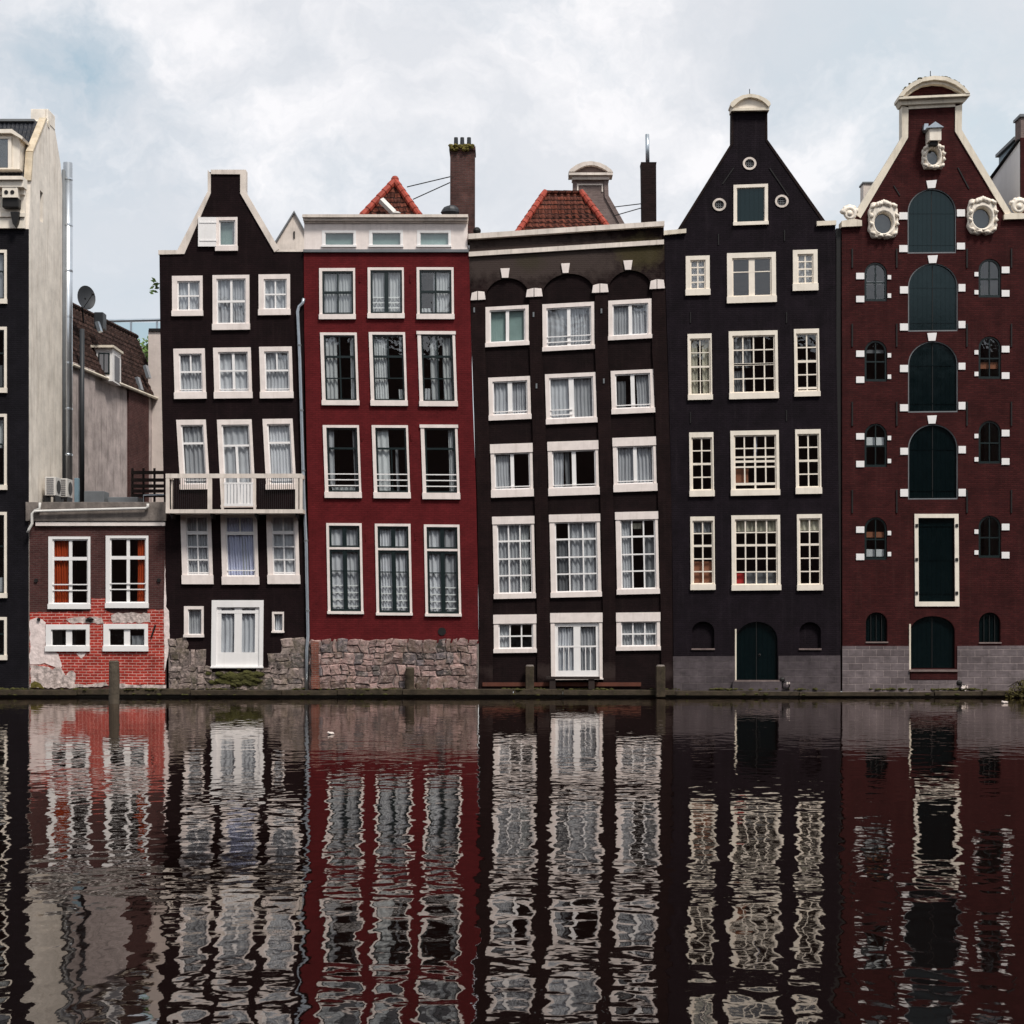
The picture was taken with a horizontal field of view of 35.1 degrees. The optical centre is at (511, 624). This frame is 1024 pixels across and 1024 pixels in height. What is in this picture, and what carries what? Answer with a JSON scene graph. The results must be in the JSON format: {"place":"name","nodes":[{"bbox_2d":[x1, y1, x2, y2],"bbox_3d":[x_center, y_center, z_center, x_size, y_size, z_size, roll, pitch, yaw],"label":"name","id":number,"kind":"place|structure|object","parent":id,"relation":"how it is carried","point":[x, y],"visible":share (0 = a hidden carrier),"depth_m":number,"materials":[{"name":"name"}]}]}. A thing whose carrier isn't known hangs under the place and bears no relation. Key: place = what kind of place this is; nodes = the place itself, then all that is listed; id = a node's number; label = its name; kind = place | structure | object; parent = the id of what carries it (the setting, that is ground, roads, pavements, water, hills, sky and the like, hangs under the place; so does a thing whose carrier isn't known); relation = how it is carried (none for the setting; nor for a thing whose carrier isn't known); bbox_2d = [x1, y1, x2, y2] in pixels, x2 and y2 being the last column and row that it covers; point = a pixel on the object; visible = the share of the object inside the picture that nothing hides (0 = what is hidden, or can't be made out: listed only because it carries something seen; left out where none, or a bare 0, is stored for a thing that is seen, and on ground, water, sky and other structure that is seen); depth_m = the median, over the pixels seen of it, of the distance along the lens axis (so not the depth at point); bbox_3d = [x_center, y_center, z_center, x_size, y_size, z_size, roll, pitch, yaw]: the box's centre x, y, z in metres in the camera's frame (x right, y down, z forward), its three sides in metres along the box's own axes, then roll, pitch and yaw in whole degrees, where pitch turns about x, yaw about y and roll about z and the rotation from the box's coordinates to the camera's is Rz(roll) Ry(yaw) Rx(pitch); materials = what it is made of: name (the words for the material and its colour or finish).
{"place":"outdoors","nodes":[
{"label":"outdoors","id":0,"kind":"place"},
{"bbox_2d":[64,303,157,644],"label":"house","id":1,"kind":"structure","parent":0,"point":[113,394],"depth_m":69.71,"materials":[{"name":"stained grey plaster"},{"name":"brown clay tile"},{"name":"brown brick"}]},
{"bbox_2d":[77,286,95,322],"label":"satellite dish","id":2,"kind":"object","parent":1,"relation":"attached to","point":[86,297],"visible":1,"depth_m":67.28,"materials":[{"name":"black metal"}]},
{"bbox_2d":[107,318,159,347],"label":"roof terrace screen","id":3,"kind":"object","parent":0,"point":[156,320],"visible":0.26,"depth_m":85.94,"materials":[{"name":"metal"}]},
{"bbox_2d":[158,170,309,689],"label":"canal house","id":4,"kind":"structure","parent":0,"point":[232,300],"depth_m":60.00,"materials":[{"name":"black brick"}]},
{"bbox_2d":[171,276,202,315],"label":"window","id":5,"kind":"structure","parent":4,"relation":"in","point":[187,291],"depth_m":60.01,"materials":[{"name":"white paint"}]},
{"bbox_2d":[173,348,206,398],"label":"window","id":6,"kind":"structure","parent":4,"relation":"in","point":[189,363],"depth_m":60.01,"materials":[{"name":"white paint"}]},
{"bbox_2d":[176,419,208,489],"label":"window","id":7,"kind":"structure","parent":4,"relation":"in","point":[191,434],"depth_m":60.08,"materials":[{"name":"white paint"}]},
{"bbox_2d":[183,606,203,636],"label":"window","id":8,"kind":"structure","parent":4,"relation":"in","point":[193,615],"depth_m":60.01,"materials":[{"name":"white paint"}]},
{"bbox_2d":[180,515,213,583],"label":"window","id":9,"kind":"structure","parent":4,"relation":"in","point":[196,530],"depth_m":60.01,"materials":[{"name":"white paint"}]},
{"bbox_2d":[215,217,237,250],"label":"window","id":10,"kind":"structure","parent":4,"relation":"in","point":[226,227],"depth_m":60.01,"materials":[{"name":"white paint"}]},
{"bbox_2d":[212,275,249,329],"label":"window","id":11,"kind":"structure","parent":4,"relation":"in","point":[231,293],"depth_m":60.01,"materials":[{"name":"white paint"}]},
{"bbox_2d":[213,347,252,398],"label":"window","id":12,"kind":"structure","parent":4,"relation":"in","point":[232,365],"depth_m":60.01,"materials":[{"name":"white paint"}]},
{"bbox_2d":[217,419,256,507],"bbox_3d":[-10.191,-5.980,60.039,1.463,3.271,0.257,0,0,0],"label":"balcony door","id":13,"kind":"structure","parent":4,"relation":"in","point":[235,437],"depth_m":60.09,"materials":[{"name":"white paint"}]},
{"bbox_2d":[210,600,263,667],"bbox_3d":[-10.176,0.337,60.046,1.962,2.511,0.271,0,0,0],"label":"garden door","id":14,"kind":"structure","parent":4,"relation":"in","point":[236,625],"depth_m":60.01,"materials":[{"name":"white paint"}]},
{"bbox_2d":[220,515,259,584],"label":"window","id":15,"kind":"structure","parent":4,"relation":"in","point":[239,535],"depth_m":60.08,"materials":[{"name":"white paint"}]},
{"bbox_2d":[258,274,290,315],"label":"window","id":16,"kind":"structure","parent":4,"relation":"in","point":[274,289],"depth_m":60.01,"materials":[{"name":"white paint"}]},
{"bbox_2d":[259,346,293,398],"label":"window","id":17,"kind":"structure","parent":4,"relation":"in","point":[276,371],"depth_m":60.01,"materials":[{"name":"white paint"}]},
{"bbox_2d":[271,612,283,632],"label":"window","id":18,"kind":"structure","parent":4,"relation":"in","point":[277,617],"depth_m":60.01,"materials":[{"name":"white paint"}]},
{"bbox_2d":[262,419,295,489],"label":"window","id":19,"kind":"structure","parent":4,"relation":"in","point":[278,435],"depth_m":60.11,"materials":[{"name":"white paint"}]},
{"bbox_2d":[266,515,300,583],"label":"window","id":20,"kind":"structure","parent":4,"relation":"in","point":[282,530],"depth_m":60.01,"materials":[{"name":"white paint"}]},
{"bbox_2d":[0,697,1023,1023],"bbox_3d":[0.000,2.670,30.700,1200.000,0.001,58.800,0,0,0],"label":"canal water","id":21,"kind":"structure","parent":0,"point":[534,861],"depth_m":18.37,"materials":[{"name":"black liquid"}]},
{"bbox_2d":[109,660,119,703],"bbox_3d":[-13.507,2.239,55.000,0.380,2.066,0.360,0,0,0],"label":"mooring post","id":22,"kind":"object","parent":21,"relation":"in","point":[114,679],"visible":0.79,"depth_m":54.85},
{"bbox_2d":[0,695,1023,696],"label":"quay footing","id":23,"kind":"object","parent":21,"relation":"in","point":[444,696],"visible":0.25,"depth_m":59.70,"materials":[{"name":"black stone"}]},
{"bbox_2d":[0,689,1023,695],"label":"quay ledge","id":24,"kind":"object","parent":23,"relation":"on","point":[422,692],"visible":1,"depth_m":59.55,"materials":[{"name":"stone"}]},
{"bbox_2d":[302,137,480,689],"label":"canal house","id":25,"kind":"structure","parent":24,"relation":"on","point":[392,540],"depth_m":59.96,"materials":[{"name":"red brick"}]},
{"bbox_2d":[319,268,355,319],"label":"window","id":26,"kind":"structure","parent":25,"relation":"in","point":[336,285],"depth_m":59.96,"materials":[{"name":"white paint"}]},
{"bbox_2d":[321,230,355,246],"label":"attic window","id":27,"kind":"structure","parent":25,"relation":"in","point":[330,238],"depth_m":60.06,"materials":[{"name":"white paint"}]},
{"bbox_2d":[320,332,359,404],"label":"window","id":28,"kind":"structure","parent":25,"relation":"in","point":[328,340],"depth_m":59.96,"materials":[{"name":"white paint"}]},
{"bbox_2d":[323,425,361,497],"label":"window","id":29,"kind":"structure","parent":25,"relation":"in","point":[328,430],"depth_m":59.96,"materials":[{"name":"white paint"}]},
{"bbox_2d":[326,523,363,613],"bbox_3d":[-6.176,-2.087,60.006,1.396,3.369,0.273,0,0,0],"label":"window","id":30,"kind":"structure","parent":25,"relation":"in","point":[344,540],"depth_m":59.96,"materials":[{"name":"white paint"}]},
{"bbox_2d":[368,230,402,246],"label":"attic window","id":31,"kind":"structure","parent":25,"relation":"in","point":[377,238],"depth_m":60.06,"materials":[{"name":"white paint"}]},
{"bbox_2d":[367,267,404,318],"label":"window","id":32,"kind":"structure","parent":25,"relation":"in","point":[382,304],"depth_m":59.96,"materials":[{"name":"white paint"}]},
{"bbox_2d":[369,332,407,405],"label":"window","id":33,"kind":"structure","parent":25,"relation":"in","point":[378,341],"depth_m":59.96,"materials":[{"name":"white paint"}]},
{"bbox_2d":[372,425,410,497],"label":"window","id":34,"kind":"structure","parent":25,"relation":"in","point":[380,440],"depth_m":59.96,"materials":[{"name":"white paint"}]},
{"bbox_2d":[375,524,412,615],"bbox_3d":[-4.373,-2.050,60.012,1.404,3.398,0.284,0,0,0],"label":"window","id":35,"kind":"structure","parent":25,"relation":"in","point":[392,541],"depth_m":59.98,"materials":[{"name":"white paint"}]},
{"bbox_2d":[416,230,450,246],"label":"attic window","id":36,"kind":"structure","parent":25,"relation":"in","point":[425,238],"depth_m":60.06,"materials":[{"name":"white paint"}]},
{"bbox_2d":[416,267,454,318],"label":"window","id":37,"kind":"structure","parent":25,"relation":"in","point":[443,277],"depth_m":59.96,"materials":[{"name":"white paint"}]},
{"bbox_2d":[416,331,457,406],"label":"window","id":38,"kind":"structure","parent":25,"relation":"in","point":[449,378],"depth_m":59.96,"materials":[{"name":"white paint"}]},
{"bbox_2d":[420,424,459,498],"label":"window","id":39,"kind":"structure","parent":25,"relation":"in","point":[454,493],"depth_m":59.93,"materials":[{"name":"white paint"}]},
{"bbox_2d":[424,524,461,616],"bbox_3d":[-2.559,-2.017,60.012,1.404,3.406,0.285,0,0,0],"label":"window","id":40,"kind":"structure","parent":25,"relation":"in","point":[441,542],"depth_m":60.02,"materials":[{"name":"white paint"}]},
{"bbox_2d":[405,667,413,688],"bbox_3d":[-3.775,1.984,59.780,0.353,0.855,0.332,0,0,0],"label":"mooring post","id":41,"kind":"object","parent":24,"relation":"on","point":[409,677],"visible":1,"depth_m":59.64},
{"bbox_2d":[0,687,986,695],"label":"moss","id":42,"kind":"object","parent":24,"relation":"on","point":[750,689],"visible":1,"depth_m":59.62,"materials":[{"name":"green plant"}]},
{"bbox_2d":[526,665,533,688],"bbox_3d":[0.657,1.933,59.780,0.310,0.930,0.310,0,0,0],"label":"mooring post","id":43,"kind":"object","parent":24,"relation":"on","point":[529,676],"visible":1,"depth_m":59.62,"materials":[{"name":"wood"}]},
{"bbox_2d":[546,676,599,689],"bbox_3d":[2.244,2.139,59.760,1.983,0.475,0.280,0,0,0],"label":"step bench","id":44,"kind":"object","parent":24,"relation":"on","point":[591,683],"visible":1,"depth_m":59.66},
{"bbox_2d":[656,665,664,696],"bbox_3d":[5.443,2.049,59.380,0.330,1.181,0.330,0,0,0],"label":"mooring post","id":45,"kind":"object","parent":21,"relation":"in","point":[660,680],"visible":1,"depth_m":59.22,"materials":[{"name":"wood"}]},
{"bbox_2d":[478,629,841,690],"bbox_3d":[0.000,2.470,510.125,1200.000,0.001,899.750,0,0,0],"label":"ground","id":46,"kind":"structure","parent":0,"point":[513,690],"depth_m":94.15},
{"bbox_2d":[0,109,72,689],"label":"canal house","id":47,"kind":"structure","parent":46,"relation":"on","point":[36,317],"depth_m":60.31,"materials":[{"name":"beige paint"}]},
{"bbox_2d":[0,250,6,303],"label":"window","id":48,"kind":"structure","parent":47,"relation":"in","point":[3,253],"depth_m":59.95,"materials":[{"name":"beige paint"}]},
{"bbox_2d":[0,327,6,392],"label":"window","id":49,"kind":"structure","parent":47,"relation":"in","point":[3,368],"depth_m":59.95,"materials":[{"name":"beige paint"}]},
{"bbox_2d":[0,414,6,489],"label":"window","id":50,"kind":"structure","parent":47,"relation":"in","point":[3,417],"depth_m":59.95,"materials":[{"name":"beige paint"}]},
{"bbox_2d":[0,512,6,597],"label":"window","id":51,"kind":"structure","parent":47,"relation":"in","point":[3,581],"depth_m":59.95,"materials":[{"name":"beige paint"}]},
{"bbox_2d":[0,617,6,659],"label":"window","id":52,"kind":"structure","parent":47,"relation":"in","point":[3,656],"depth_m":59.95,"materials":[{"name":"beige paint"}]},
{"bbox_2d":[26,468,169,689],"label":"brick house","id":53,"kind":"structure","parent":46,"relation":"on","point":[119,611],"depth_m":60.02,"materials":[{"name":"red brick"}]},
{"bbox_2d":[43,477,60,501],"bbox_3d":[-17.518,-4.973,61.755,0.479,1.287,0.790,0,0,0],"label":"air conditioner","id":54,"kind":"object","parent":53,"relation":"attached to","point":[53,487],"visible":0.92,"depth_m":61.40,"materials":[{"name":"white metal"}]},
{"bbox_2d":[60,478,72,501],"bbox_3d":[-17.460,-5.011,63.255,0.435,1.362,0.790,0,0,0],"label":"air conditioner","id":55,"kind":"object","parent":53,"relation":"attached to","point":[66,489],"visible":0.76,"depth_m":62.92,"materials":[{"name":"white metal"}]},
{"bbox_2d":[45,624,89,650],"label":"window","id":56,"kind":"structure","parent":53,"relation":"in","point":[49,646],"depth_m":59.98,"materials":[{"name":"white paint"}]},
{"bbox_2d":[48,537,90,608],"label":"window","id":57,"kind":"structure","parent":53,"relation":"in","point":[60,549],"depth_m":60.04,"materials":[{"name":"white paint"}]},
{"bbox_2d":[103,624,148,650],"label":"window","id":58,"kind":"structure","parent":53,"relation":"in","point":[139,643],"depth_m":59.98,"materials":[{"name":"white paint"}]},
{"bbox_2d":[105,536,148,607],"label":"window","id":59,"kind":"structure","parent":53,"relation":"in","point":[142,598],"depth_m":60.04,"materials":[{"name":"white paint"}]},
{"bbox_2d":[148,328,163,501],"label":"wall","id":60,"kind":"structure","parent":46,"relation":"on","point":[154,357],"depth_m":75.00,"materials":[{"name":"white paint"}]},
{"bbox_2d":[275,211,303,249],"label":"house","id":61,"kind":"structure","parent":46,"relation":"on","point":[290,236],"depth_m":70.00,"materials":[{"name":"beige paint"}]},
{"bbox_2d":[468,134,672,689],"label":"canal house","id":62,"kind":"structure","parent":46,"relation":"on","point":[571,411],"depth_m":60.09,"materials":[{"name":"black brick"}]},
{"bbox_2d":[485,305,528,347],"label":"window","id":63,"kind":"structure","parent":62,"relation":"in","point":[517,326],"depth_m":60.12,"materials":[{"name":"white paint"}]},
{"bbox_2d":[488,376,531,420],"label":"window","id":64,"kind":"structure","parent":62,"relation":"in","point":[509,397],"depth_m":60.09,"materials":[{"name":"white paint"}]},
{"bbox_2d":[490,443,533,497],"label":"window","id":65,"kind":"structure","parent":62,"relation":"in","point":[500,480],"depth_m":60.04,"materials":[{"name":"white paint"}]},
{"bbox_2d":[492,516,535,598],"bbox_3d":[0.076,-2.504,60.139,1.636,3.084,0.278,0,0,0],"label":"window","id":66,"kind":"structure","parent":62,"relation":"in","point":[511,540],"depth_m":60.18,"materials":[{"name":"white paint"}]},
{"bbox_2d":[493,614,536,652],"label":"window","id":67,"kind":"structure","parent":62,"relation":"in","point":[502,623],"depth_m":60.04,"materials":[{"name":"white paint"}]},
{"bbox_2d":[542,302,594,351],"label":"window","id":68,"kind":"structure","parent":62,"relation":"in","point":[566,326],"depth_m":60.18,"materials":[{"name":"white paint"}]},
{"bbox_2d":[545,372,597,424],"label":"window","id":69,"kind":"structure","parent":62,"relation":"in","point":[570,397],"depth_m":60.20,"materials":[{"name":"white paint"}]},
{"bbox_2d":[547,440,599,495],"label":"window","id":70,"kind":"structure","parent":62,"relation":"in","point":[555,450],"depth_m":60.04,"materials":[{"name":"white paint"}]},
{"bbox_2d":[549,513,601,597],"bbox_3d":[2.350,-2.571,60.145,1.971,3.122,0.290,0,0,0],"label":"window","id":71,"kind":"structure","parent":62,"relation":"in","point":[582,543],"depth_m":60.18,"materials":[{"name":"white paint"}]},
{"bbox_2d":[550,613,602,679],"bbox_3d":[2.398,0.786,60.139,1.972,2.498,0.279,0,0,0],"label":"garden door","id":72,"kind":"structure","parent":62,"relation":"in","point":[576,638],"depth_m":60.09,"materials":[{"name":"white paint"}]},
{"bbox_2d":[608,298,651,340],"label":"window","id":73,"kind":"structure","parent":62,"relation":"in","point":[630,319],"depth_m":60.09,"materials":[{"name":"white paint"}]},
{"bbox_2d":[611,369,654,414],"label":"window","id":74,"kind":"structure","parent":62,"relation":"in","point":[645,377],"depth_m":60.09,"materials":[{"name":"white paint"}]},
{"bbox_2d":[612,436,657,491],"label":"window","id":75,"kind":"structure","parent":62,"relation":"in","point":[634,458],"depth_m":60.09,"materials":[{"name":"white paint"}]},
{"bbox_2d":[615,511,659,594],"bbox_3d":[4.648,-2.671,60.146,1.670,3.093,0.292,0,0,0],"label":"window","id":76,"kind":"structure","parent":62,"relation":"in","point":[624,542],"depth_m":60.09,"materials":[{"name":"white paint"}]},
{"bbox_2d":[616,612,660,650],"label":"window","id":77,"kind":"structure","parent":62,"relation":"in","point":[634,630],"depth_m":60.09,"materials":[{"name":"white paint"}]},
{"bbox_2d":[568,161,624,223],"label":"house","id":78,"kind":"structure","parent":46,"relation":"on","point":[591,179],"depth_m":70.95,"materials":[{"name":"grey brick"}]},
{"bbox_2d":[664,89,840,691],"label":"canal house","id":79,"kind":"structure","parent":46,"relation":"on","point":[752,248],"depth_m":60.02,"materials":[{"name":"black brick"}]},
{"bbox_2d":[685,255,710,295],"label":"window","id":80,"kind":"structure","parent":79,"relation":"in","point":[697,267],"depth_m":59.98,"materials":[{"name":"beige paint"}]},
{"bbox_2d":[687,333,712,399],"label":"window","id":81,"kind":"structure","parent":79,"relation":"in","point":[706,338],"depth_m":60.04,"materials":[{"name":"beige paint"}]},
{"bbox_2d":[689,432,714,496],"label":"window","id":82,"kind":"structure","parent":79,"relation":"in","point":[701,492],"depth_m":59.98,"materials":[{"name":"beige paint"}]},
{"bbox_2d":[690,516,715,589],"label":"window","id":83,"kind":"structure","parent":79,"relation":"in","point":[702,573],"depth_m":60.02,"materials":[{"name":"beige paint"}]},
{"bbox_2d":[733,184,768,225],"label":"hoist window","id":84,"kind":"structure","parent":79,"relation":"in","point":[745,186],"depth_m":59.98,"materials":[{"name":"beige paint"}]},
{"bbox_2d":[727,252,776,303],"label":"window","id":85,"kind":"structure","parent":79,"relation":"in","point":[751,298],"depth_m":59.98,"materials":[{"name":"beige paint"}]},
{"bbox_2d":[729,330,778,399],"bbox_3d":[8.953,-9.633,60.063,1.862,2.562,0.265,0,0,0],"label":"window","id":86,"kind":"structure","parent":79,"relation":"in","point":[740,349],"depth_m":60.02,"materials":[{"name":"beige paint"}]},
{"bbox_2d":[730,430,779,495],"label":"window","id":87,"kind":"structure","parent":79,"relation":"in","point":[738,476],"depth_m":60.02,"materials":[{"name":"beige paint"}]},
{"bbox_2d":[731,515,780,590],"bbox_3d":[9.044,-2.675,60.062,1.845,2.805,0.264,0,0,0],"label":"window","id":88,"kind":"structure","parent":79,"relation":"in","point":[754,580],"depth_m":60.02,"materials":[{"name":"beige paint"}]},
{"bbox_2d":[735,622,776,679],"bbox_3d":[9.048,0.967,60.105,1.578,2.185,0.230,0,0,0],"label":"boat door","id":89,"kind":"structure","parent":79,"relation":"in","point":[755,642],"depth_m":60.17,"materials":[{"name":"green wood"}]},
{"bbox_2d":[792,249,817,290],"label":"window","id":90,"kind":"structure","parent":79,"relation":"in","point":[805,262],"depth_m":59.98,"materials":[{"name":"beige paint"}]},
{"bbox_2d":[794,328,820,396],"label":"window","id":91,"kind":"structure","parent":79,"relation":"in","point":[797,393],"depth_m":59.98,"materials":[{"name":"beige paint"}]},
{"bbox_2d":[795,429,821,493],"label":"window","id":92,"kind":"structure","parent":79,"relation":"in","point":[808,489],"depth_m":59.98,"materials":[{"name":"beige paint"}]},
{"bbox_2d":[797,514,822,590],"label":"window","id":93,"kind":"structure","parent":79,"relation":"in","point":[806,522],"depth_m":60.02,"materials":[{"name":"beige paint"}]},
{"bbox_2d":[839,71,1023,691],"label":"warehouse","id":94,"kind":"structure","parent":46,"relation":"on","point":[932,595],"depth_m":59.97,"materials":[{"name":"red brick"}]},
{"bbox_2d":[865,263,886,300],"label":"arched window","id":95,"kind":"structure","parent":94,"relation":"in","point":[885,273],"depth_m":60.02,"materials":[{"name":"grey glass"}]},
{"bbox_2d":[865,340,886,380],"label":"arched window","id":96,"kind":"structure","parent":94,"relation":"in","point":[875,351],"depth_m":60.02,"materials":[{"name":"grey glass"}]},
{"bbox_2d":[865,424,886,466],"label":"arched window","id":97,"kind":"structure","parent":94,"relation":"in","point":[875,441],"depth_m":60.04,"materials":[{"name":"grey glass"}]},
{"bbox_2d":[865,517,886,559],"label":"arched window","id":98,"kind":"structure","parent":94,"relation":"in","point":[870,554],"depth_m":60.04,"materials":[{"name":"grey glass"}]},
{"bbox_2d":[909,616,953,668],"bbox_3d":[15.552,0.656,60.050,1.711,1.978,0.240,0,0,0],"label":"boat door","id":99,"kind":"structure","parent":94,"relation":"in","point":[931,638],"depth_m":60.11,"materials":[{"name":"green wood"}]},
{"bbox_2d":[914,514,958,605],"bbox_3d":[15.719,-2.400,59.990,1.659,3.422,0.200,0,0,0],"label":"loading door","id":100,"kind":"structure","parent":94,"relation":"in","point":[936,536],"depth_m":60.04,"materials":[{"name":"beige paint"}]},
{"bbox_2d":[979,259,1000,296],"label":"arched window","id":101,"kind":"structure","parent":94,"relation":"in","point":[988,260],"depth_m":60.02,"materials":[{"name":"grey wood"}]},
{"bbox_2d":[979,336,1000,378],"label":"arched window","id":102,"kind":"structure","parent":94,"relation":"in","point":[988,365],"depth_m":60.04,"materials":[{"name":"grey wood"}]},
{"bbox_2d":[979,421,1000,463],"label":"arched window","id":103,"kind":"structure","parent":94,"relation":"in","point":[999,432],"depth_m":60.02,"materials":[{"name":"grey wood"}]},
{"bbox_2d":[979,516,1000,557],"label":"arched window","id":104,"kind":"structure","parent":94,"relation":"in","point":[999,527],"depth_m":60.02,"materials":[{"name":"grey wood"}]},
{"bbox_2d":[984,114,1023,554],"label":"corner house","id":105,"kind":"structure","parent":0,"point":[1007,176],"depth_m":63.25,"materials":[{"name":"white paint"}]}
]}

